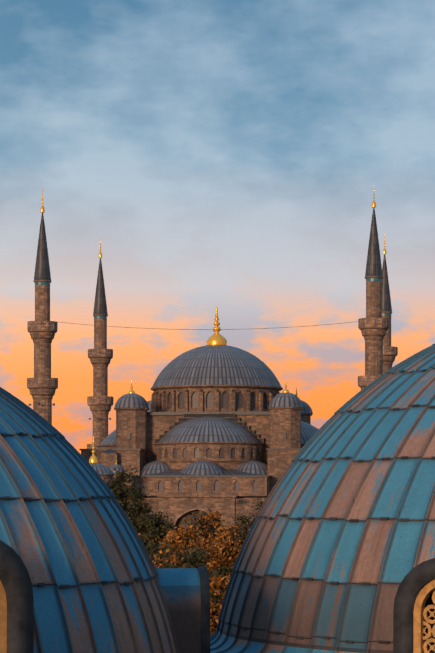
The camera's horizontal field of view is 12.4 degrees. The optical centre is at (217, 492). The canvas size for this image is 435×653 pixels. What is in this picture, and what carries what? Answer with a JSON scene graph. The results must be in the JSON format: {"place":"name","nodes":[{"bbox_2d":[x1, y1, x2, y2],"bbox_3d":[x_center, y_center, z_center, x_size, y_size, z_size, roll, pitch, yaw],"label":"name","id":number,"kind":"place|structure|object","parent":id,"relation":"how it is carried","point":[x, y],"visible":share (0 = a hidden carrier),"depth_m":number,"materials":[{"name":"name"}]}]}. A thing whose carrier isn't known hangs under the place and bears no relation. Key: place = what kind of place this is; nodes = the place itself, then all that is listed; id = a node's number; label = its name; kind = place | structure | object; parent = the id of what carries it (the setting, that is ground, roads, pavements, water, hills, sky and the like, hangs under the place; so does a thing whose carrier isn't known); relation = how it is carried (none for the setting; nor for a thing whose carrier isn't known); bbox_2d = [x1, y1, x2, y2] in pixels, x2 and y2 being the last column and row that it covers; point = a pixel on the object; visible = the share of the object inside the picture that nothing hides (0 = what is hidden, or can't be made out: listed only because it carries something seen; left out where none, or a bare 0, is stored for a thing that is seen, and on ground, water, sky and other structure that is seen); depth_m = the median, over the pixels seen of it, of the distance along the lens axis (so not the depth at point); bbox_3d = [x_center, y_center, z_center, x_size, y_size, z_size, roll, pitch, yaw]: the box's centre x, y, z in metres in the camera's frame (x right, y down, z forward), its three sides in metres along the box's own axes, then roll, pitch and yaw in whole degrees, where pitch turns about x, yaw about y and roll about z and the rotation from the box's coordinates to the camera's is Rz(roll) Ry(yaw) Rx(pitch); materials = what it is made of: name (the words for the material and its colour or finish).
{"place":"outdoors","nodes":[
{"label":"outdoors","id":0,"kind":"place"},
{"bbox_2d":[0,387,209,652],"bbox_3d":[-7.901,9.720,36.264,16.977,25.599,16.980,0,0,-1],"label":"dome","id":1,"kind":"structure","parent":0,"point":[80,572],"depth_m":33.30,"materials":[{"name":"metal"}]},
{"bbox_2d":[0,0,434,453],"label":"sky","id":2,"kind":"structure","parent":0,"point":[230,156],"materials":[{"name":"blue"}]},
{"bbox_2d":[210,344,434,652],"bbox_3d":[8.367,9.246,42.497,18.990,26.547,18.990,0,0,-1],"label":"dome","id":3,"kind":"structure","parent":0,"point":[336,554],"depth_m":38.16,"materials":[{"name":"metal"}]},
{"label":"ground","id":4,"kind":"structure","parent":0,"visible":0},
{"bbox_2d":[27,189,57,424],"bbox_3d":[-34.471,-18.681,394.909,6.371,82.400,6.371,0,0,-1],"label":"minaret","id":5,"kind":"object","parent":4,"relation":"on","point":[42,384],"visible":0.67,"depth_m":393.46,"materials":[{"name":"stone"}]},
{"bbox_2d":[51,321,357,329],"bbox_3d":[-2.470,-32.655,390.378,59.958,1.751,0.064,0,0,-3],"label":"cable","id":6,"kind":"object","parent":5,"relation":"attached to","point":[203,329],"visible":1,"depth_m":390.35,"materials":[{"name":"black plastic"}]},
{"bbox_2d":[87,238,112,448],"bbox_3d":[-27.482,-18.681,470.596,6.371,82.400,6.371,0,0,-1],"label":"minaret","id":7,"kind":"object","parent":4,"relation":"on","point":[100,400],"visible":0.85,"depth_m":469.12,"materials":[{"name":"stone"}]},
{"bbox_2d":[89,437,114,483],"bbox_3d":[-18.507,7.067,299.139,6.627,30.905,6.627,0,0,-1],"label":"small dome","id":8,"kind":"structure","parent":4,"relation":"on","point":[102,470],"depth_m":297.62,"materials":[{"name":"metal"}]},
{"bbox_2d":[106,466,151,520],"bbox_3d":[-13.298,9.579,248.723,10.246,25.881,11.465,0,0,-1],"label":"tree","id":9,"kind":"object","parent":4,"relation":"on","point":[117,490],"visible":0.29,"depth_m":247.86,"materials":[{"name":"green plant"}]},
{"bbox_2d":[125,501,180,550],"bbox_3d":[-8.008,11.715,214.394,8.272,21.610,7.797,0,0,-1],"label":"tree","id":10,"kind":"object","parent":4,"relation":"on","point":[152,526],"visible":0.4,"depth_m":213.15,"materials":[{"name":"green plant"}]},
{"bbox_2d":[138,532,178,562],"bbox_3d":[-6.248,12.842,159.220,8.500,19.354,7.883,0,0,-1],"label":"tree","id":11,"kind":"object","parent":4,"relation":"on","point":[157,551],"visible":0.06,"depth_m":158.29,"materials":[{"name":"green plant"}]},
{"bbox_2d":[151,545,222,592],"bbox_3d":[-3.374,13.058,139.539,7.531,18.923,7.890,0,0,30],"label":"tree","id":12,"kind":"object","parent":4,"relation":"on","point":[190,558],"visible":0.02,"depth_m":138.90,"materials":[{"name":"green plant"}]},
{"bbox_2d":[152,509,229,572],"bbox_3d":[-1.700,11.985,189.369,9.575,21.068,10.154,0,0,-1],"label":"tree","id":13,"kind":"object","parent":4,"relation":"on","point":[181,538],"visible":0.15,"depth_m":187.98,"materials":[{"name":"orange plant"}]},
{"bbox_2d":[79,307,318,539],"bbox_3d":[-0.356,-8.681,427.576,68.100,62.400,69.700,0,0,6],"label":"mosque","id":14,"kind":"structure","parent":4,"relation":"on","point":[215,424],"depth_m":409.89,"materials":[{"name":"stone"}]},
{"bbox_2d":[109,462,124,489],"bbox_3d":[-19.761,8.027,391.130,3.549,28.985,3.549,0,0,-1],"label":"small dome","id":15,"kind":"structure","parent":14,"relation":"part of","point":[116,466],"depth_m":390.01,"materials":[{"name":"metal"}]},
{"bbox_2d":[189,522,241,591],"bbox_3d":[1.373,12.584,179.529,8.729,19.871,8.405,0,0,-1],"label":"tree","id":16,"kind":"object","parent":4,"relation":"on","point":[224,555],"visible":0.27,"depth_m":178.56,"materials":[{"name":"orange plant"}]},
{"bbox_2d":[209,569,229,635],"bbox_3d":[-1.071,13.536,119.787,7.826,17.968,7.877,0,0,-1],"label":"tree","id":17,"kind":"object","parent":4,"relation":"on","point":[218,580],"visible":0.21,"depth_m":118.35,"materials":[{"name":"orange plant"}]},
{"bbox_2d":[227,497,266,545],"bbox_3d":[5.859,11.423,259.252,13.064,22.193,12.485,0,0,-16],"label":"tree","id":18,"kind":"object","parent":4,"relation":"on","point":[246,527],"visible":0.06,"depth_m":256.70,"materials":[{"name":"green plant"}]},
{"bbox_2d":[358,190,388,389],"bbox_3d":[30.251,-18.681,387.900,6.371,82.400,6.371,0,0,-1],"label":"minaret","id":19,"kind":"object","parent":4,"relation":"on","point":[373,326],"visible":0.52,"depth_m":386.52,"materials":[{"name":"stone"}]},
{"bbox_2d":[382,235,397,372],"bbox_3d":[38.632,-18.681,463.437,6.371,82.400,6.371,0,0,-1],"label":"minaret","id":20,"kind":"object","parent":4,"relation":"on","point":[390,353],"visible":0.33,"depth_m":462.11,"materials":[{"name":"stone"}]}
]}

